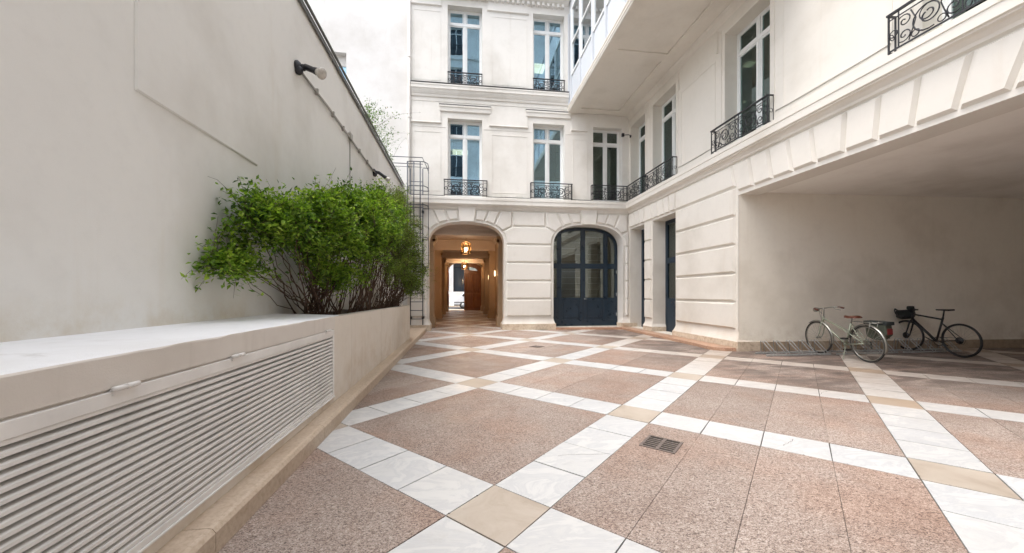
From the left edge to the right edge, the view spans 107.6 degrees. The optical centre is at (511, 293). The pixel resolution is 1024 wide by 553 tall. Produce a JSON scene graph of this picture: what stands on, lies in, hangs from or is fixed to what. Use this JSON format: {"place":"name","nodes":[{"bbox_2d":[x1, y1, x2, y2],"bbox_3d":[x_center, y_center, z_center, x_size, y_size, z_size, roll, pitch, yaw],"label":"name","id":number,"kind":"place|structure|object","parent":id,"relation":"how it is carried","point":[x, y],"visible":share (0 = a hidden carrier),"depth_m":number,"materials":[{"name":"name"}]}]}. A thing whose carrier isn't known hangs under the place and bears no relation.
{"place":"outdoors","nodes":[
{"label":"outdoors","id":0,"kind":"place"},
{"bbox_2d":[449,305,463,309],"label":"pavement","id":1,"kind":"structure","parent":0,"point":[454,306],"depth_m":37.50,"materials":[{"name":"stone"}]},
{"bbox_2d":[218,311,1023,552],"bbox_3d":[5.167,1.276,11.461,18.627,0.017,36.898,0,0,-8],"label":"paving","id":2,"kind":"structure","parent":0,"point":[480,424],"depth_m":2.96,"materials":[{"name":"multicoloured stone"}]},
{"bbox_2d":[0,0,404,341],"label":"boundary wall","id":3,"kind":"structure","parent":2,"relation":"on","point":[129,129],"depth_m":2.42,"materials":[{"name":"paint"}]},
{"bbox_2d":[294,60,326,79],"bbox_3d":[-2.447,-2.709,4.528,0.414,0.258,0.152,0,0,14],"label":"wall spotlight","id":4,"kind":"object","parent":3,"relation":"attached to","point":[319,72],"depth_m":4.51,"materials":[{"name":"black metal"}]},
{"bbox_2d":[302,73,374,308],"bbox_3d":[-2.858,-1.310,6.546,0.054,3.160,3.871,0,0,-8],"label":"cable conduit","id":5,"kind":"object","parent":3,"relation":"attached to","point":[349,134],"visible":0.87,"depth_m":6.61,"materials":[{"name":"grey metal"}]},
{"bbox_2d":[373,169,390,181],"bbox_3d":[-2.973,-2.698,8.568,0.396,0.279,0.155,0,0,-20],"label":"wall spotlight","id":6,"kind":"object","parent":3,"relation":"attached to","point":[386,178],"depth_m":8.54,"materials":[{"name":"black metal"}]},
{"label":"flat roof","id":7,"kind":"structure","parent":3,"relation":"attached to","visible":0},
{"bbox_2d":[359,98,419,177],"bbox_3d":[-3.336,-4.124,10.347,1.640,2.194,4.757,0,0,-8],"label":"climbing plant","id":8,"kind":"object","parent":7,"relation":"on","point":[372,118],"visible":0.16,"depth_m":9.27,"materials":[{"name":"green plant"}]},
{"bbox_2d":[156,328,426,552],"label":"kerb","id":9,"kind":"structure","parent":2,"relation":"on","point":[217,525],"depth_m":2.38,"materials":[{"name":"stone"}]},
{"bbox_2d":[0,305,409,552],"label":"planter","id":10,"kind":"object","parent":9,"relation":"on","point":[153,439],"visible":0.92,"depth_m":1.68,"materials":[{"name":"stone"}]},
{"bbox_2d":[180,167,412,314],"bbox_3d":[-2.067,-0.880,4.963,1.352,2.398,4.727,0,0,-8],"label":"broadleaf shrub","id":11,"kind":"object","parent":10,"relation":"in","point":[348,223],"visible":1,"depth_m":3.91,"materials":[{"name":"green plant"}]},
{"bbox_2d":[358,180,439,309],"bbox_3d":[-2.420,-1.113,7.938,1.263,2.861,3.845,0,0,-1],"label":"fine leaf shrub","id":12,"kind":"object","parent":10,"relation":"on","point":[401,265],"visible":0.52,"depth_m":8.04,"materials":[{"name":"green plant"}]},
{"bbox_2d":[303,0,406,304],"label":"neighbouring house","id":13,"kind":"structure","parent":2,"relation":"on","point":[367,39],"depth_m":12.78,"materials":[{"name":"paint"}]},
{"bbox_2d":[333,56,345,67],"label":"window","id":14,"kind":"structure","parent":13,"relation":"in","point":[342,59],"depth_m":12.82,"materials":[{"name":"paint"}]},
{"bbox_2d":[406,0,636,330],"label":"courtyard building","id":15,"kind":"structure","parent":2,"relation":"on","point":[528,178],"depth_m":13.37,"materials":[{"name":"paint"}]},
{"bbox_2d":[408,0,410,304],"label":"drainpipe","id":16,"kind":"object","parent":15,"relation":"attached to","point":[409,79],"visible":0.61,"depth_m":12.71,"materials":[{"name":"metal"}]},
{"bbox_2d":[391,156,428,324],"bbox_3d":[-3.390,-1.677,12.409,1.239,5.453,0.805,0,0,-8],"label":"caged ladder","id":17,"kind":"object","parent":15,"relation":"attached to","point":[420,190],"visible":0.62,"depth_m":12.56,"materials":[{"name":"metal"}]},
{"bbox_2d":[447,267,448,310],"bbox_3d":[-4.671,-0.338,27.515,0.090,3.185,1.180,0,0,-8],"label":"oak door","id":18,"kind":"structure","parent":15,"relation":"in","point":[447,267],"depth_m":27.05,"materials":[{"name":"brown wood"}]},
{"bbox_2d":[461,259,467,269],"bbox_3d":[-3.341,-2.199,26.390,0.442,1.022,0.441,0,0,-8],"label":"pendant lantern","id":19,"kind":"object","parent":15,"relation":"hanging from","point":[465,267],"visible":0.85,"depth_m":26.41,"materials":[{"name":"gold metal"}]},
{"bbox_2d":[448,121,481,196],"bbox_3d":[-1.669,-4.740,13.313,1.210,2.720,0.086,0,0,-8],"label":"window","id":20,"kind":"structure","parent":15,"relation":"in","point":[464,137],"depth_m":13.29,"materials":[{"name":"paint"}]},
{"bbox_2d":[448,10,481,84],"bbox_3d":[-1.669,-8.620,13.313,1.210,2.800,0.086,0,0,-8],"label":"window","id":21,"kind":"structure","parent":15,"relation":"in","point":[464,25],"depth_m":13.29,"materials":[{"name":"paint"}]},
{"bbox_2d":[461,240,470,254],"bbox_3d":[-2.001,-2.199,16.279,0.442,1.022,0.441,0,0,-8],"label":"pendant lantern","id":22,"kind":"object","parent":15,"relation":"hanging from","point":[463,251],"visible":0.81,"depth_m":16.29,"materials":[{"name":"gold metal"}]},
{"bbox_2d":[464,264,480,309],"bbox_3d":[-2.971,-0.562,28.601,1.345,3.635,0.153,0,0,-8],"label":"oak door","id":23,"kind":"structure","parent":15,"relation":"in","point":[472,279],"depth_m":28.59,"materials":[{"name":"brown wood"}]},
{"bbox_2d":[533,126,562,199],"bbox_3d":[1.285,-4.740,13.705,1.170,2.720,0.086,0,0,-8],"label":"window","id":24,"kind":"structure","parent":15,"relation":"in","point":[547,142],"depth_m":13.69,"materials":[{"name":"paint"}]},
{"bbox_2d":[533,18,562,90],"bbox_3d":[1.285,-8.620,13.705,1.170,2.800,0.086,0,0,-8],"label":"window","id":25,"kind":"structure","parent":15,"relation":"in","point":[546,33],"depth_m":13.69,"materials":[{"name":"paint"}]},
{"bbox_2d":[553,228,616,325],"bbox_3d":[2.718,-0.643,14.125,2.630,3.665,0.170,0,0,-8],"label":"arched door","id":26,"kind":"structure","parent":15,"relation":"in","point":[581,311],"depth_m":14.12,"materials":[{"name":"blue paint"}]},
{"bbox_2d":[593,130,618,201],"bbox_3d":[3.466,-4.740,13.994,1.130,2.720,0.086,0,0,-8],"label":"window","id":27,"kind":"structure","parent":15,"relation":"in","point":[605,145],"depth_m":13.98,"materials":[{"name":"paint"}]},
{"bbox_2d":[556,326,735,350],"bbox_3d":[3.263,1.238,10.854,2.718,0.085,5.537,0,0,-8],"label":"door step","id":28,"kind":"object","parent":2,"relation":"on","point":[707,345],"depth_m":10.62,"materials":[{"name":"stone"}]},
{"bbox_2d":[639,435,683,453],"bbox_3d":[1.260,1.271,3.165,0.285,0.018,0.285,0,0,37],"label":"drain grate","id":29,"kind":"object","parent":2,"relation":"on","point":[671,446],"visible":0.97,"depth_m":3.15,"materials":[{"name":"metal"}]},
{"bbox_2d":[755,340,830,355],"bbox_3d":[5.860,1.113,7.825,1.476,0.298,0.315,0,0,-8],"label":"bicycle rack","id":30,"kind":"object","parent":2,"relation":"on","point":[774,353],"visible":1,"depth_m":7.78,"materials":[{"name":"grey metal"}]},
{"bbox_2d":[626,0,1023,350],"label":"side wing","id":31,"kind":"structure","parent":2,"relation":"on","point":[793,164],"depth_m":8.44,"materials":[{"name":"white paint"}]},
{"bbox_2d":[639,122,644,194],"bbox_3d":[4.742,-4.745,13.213,0.086,2.730,1.110,0,0,-8],"label":"window","id":32,"kind":"structure","parent":31,"relation":"in","point":[642,128],"depth_m":13.55,"materials":[{"name":"paint"}]},
{"bbox_2d":[641,229,644,326],"bbox_3d":[4.868,-0.575,13.250,0.066,3.550,1.130,0,0,-8],"label":"door","id":33,"kind":"structure","parent":31,"relation":"in","point":[642,231],"depth_m":13.73,"materials":[{"name":"blue paint"}]},
{"bbox_2d":[567,0,732,116],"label":"glazed gallery","id":34,"kind":"object","parent":31,"relation":"attached to","point":[624,56],"visible":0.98,"depth_m":10.51,"materials":[{"name":"paint"}]},
{"bbox_2d":[571,0,578,74],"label":"window","id":35,"kind":"structure","parent":34,"relation":"in","point":[575,7],"depth_m":12.81,"materials":[{"name":"paint"}]},
{"bbox_2d":[580,0,590,57],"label":"window","id":36,"kind":"structure","parent":34,"relation":"in","point":[585,5],"depth_m":11.76,"materials":[{"name":"paint"}]},
{"bbox_2d":[593,0,603,31],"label":"window","id":37,"kind":"structure","parent":34,"relation":"in","point":[598,5],"depth_m":10.70,"materials":[{"name":"paint"}]},
{"bbox_2d":[662,93,675,181],"bbox_3d":[4.967,-4.745,11.512,0.086,2.730,1.340,0,0,-8],"label":"window","id":38,"kind":"structure","parent":31,"relation":"in","point":[669,108],"depth_m":11.78,"materials":[{"name":"paint"}]},
{"bbox_2d":[665,218,675,331],"bbox_3d":[5.096,-0.575,11.530,0.066,3.550,1.320,0,0,-8],"label":"door","id":39,"kind":"structure","parent":31,"relation":"in","point":[670,225],"depth_m":11.94,"materials":[{"name":"blue paint"}]},
{"bbox_2d":[737,5,769,139],"bbox_3d":[5.408,-4.745,8.192,0.086,2.730,1.320,0,0,-8],"label":"window","id":40,"kind":"structure","parent":31,"relation":"in","point":[753,42],"depth_m":8.35,"materials":[{"name":"paint"}]},
{"bbox_2d":[942,0,953,24],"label":"window","id":41,"kind":"structure","parent":31,"relation":"in","point":[945,2],"depth_m":5.00,"materials":[{"name":"paint"}]},
{"bbox_2d":[805,306,894,362],"bbox_3d":[6.560,0.774,7.473,0.578,1.004,1.785,-4,0,-2],"label":"bicycle","id":42,"kind":"object","parent":2,"relation":"on","point":[879,330],"visible":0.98,"depth_m":7.09,"materials":[{"name":"metal"}]},
{"bbox_2d":[828,339,897,354],"bbox_3d":[7.466,1.113,8.038,1.476,0.298,0.315,0,0,-8],"label":"bicycle rack","id":43,"kind":"object","parent":2,"relation":"on","point":[864,351],"visible":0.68,"depth_m":7.98,"materials":[{"name":"grey metal"}]},
{"bbox_2d":[888,337,961,352],"bbox_3d":[9.072,1.113,8.251,1.476,0.298,0.315,0,0,-8],"label":"bicycle rack","id":44,"kind":"object","parent":2,"relation":"on","point":[907,350],"visible":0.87,"depth_m":8.20,"materials":[{"name":"grey metal"}]},
{"bbox_2d":[894,306,982,357],"bbox_3d":[8.934,0.771,7.971,0.459,1.000,1.670,-3,0,-2],"label":"bicycle","id":45,"kind":"object","parent":2,"relation":"on","point":[909,313],"visible":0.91,"depth_m":7.89,"materials":[{"name":"black metal"}]},
{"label":"street","id":46,"kind":"structure","parent":0,"visible":0},
{"bbox_2d":[453,292,463,308],"bbox_3d":[-2.844,0.429,33.826,4.850,1.782,1.887,0,0,-8],"label":"parked car","id":47,"kind":"object","parent":46,"relation":"on","point":[458,301],"visible":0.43,"depth_m":32.81,"materials":[{"name":"white paint"}]},
{"bbox_2d":[449,263,476,304],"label":"street house","id":48,"kind":"structure","parent":46,"relation":"on","point":[456,280],"depth_m":40.02,"materials":[{"name":"white paint"}]},
{"bbox_2d":[453,263,468,291],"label":"window","id":49,"kind":"structure","parent":48,"relation":"in","point":[458,274],"depth_m":40.10,"materials":[{"name":"grey glass"}]}
]}

